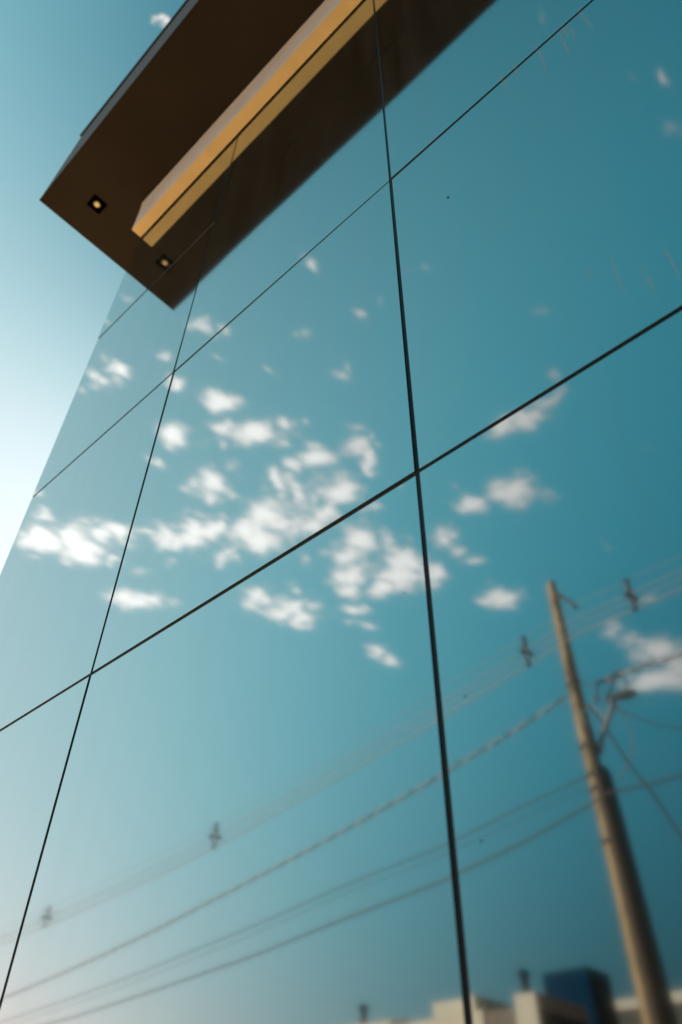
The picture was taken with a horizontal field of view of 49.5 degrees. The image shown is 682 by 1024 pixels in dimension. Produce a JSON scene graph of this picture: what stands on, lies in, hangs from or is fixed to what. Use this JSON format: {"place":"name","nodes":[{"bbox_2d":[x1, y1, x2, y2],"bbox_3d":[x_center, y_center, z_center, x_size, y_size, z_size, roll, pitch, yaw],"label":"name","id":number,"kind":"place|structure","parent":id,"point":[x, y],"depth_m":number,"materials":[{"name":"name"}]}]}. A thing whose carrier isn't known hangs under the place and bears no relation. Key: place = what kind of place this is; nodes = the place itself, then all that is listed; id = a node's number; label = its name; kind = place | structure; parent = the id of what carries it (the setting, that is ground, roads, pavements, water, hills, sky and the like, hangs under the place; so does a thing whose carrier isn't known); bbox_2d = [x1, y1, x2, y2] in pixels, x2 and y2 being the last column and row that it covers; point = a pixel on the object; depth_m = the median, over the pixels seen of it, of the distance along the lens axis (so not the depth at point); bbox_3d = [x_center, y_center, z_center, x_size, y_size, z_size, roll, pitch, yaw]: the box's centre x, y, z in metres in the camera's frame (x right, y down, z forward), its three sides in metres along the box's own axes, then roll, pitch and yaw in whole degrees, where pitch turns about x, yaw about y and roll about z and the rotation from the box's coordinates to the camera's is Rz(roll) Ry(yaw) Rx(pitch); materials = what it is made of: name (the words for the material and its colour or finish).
{"place":"outdoors","nodes":[
{"label":"outdoors","id":0,"kind":"place"},
{"bbox_2d":[0,0,185,573],"label":"sky","id":1,"kind":"structure","parent":0,"point":[61,61],"materials":[{"name":"blue"}]},
{"bbox_2d":[0,0,681,1023],"bbox_3d":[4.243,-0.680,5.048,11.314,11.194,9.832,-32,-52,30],"label":"glass building","id":2,"kind":"structure","parent":0,"point":[340,628],"depth_m":2.16,"materials":[{"name":"glass"}]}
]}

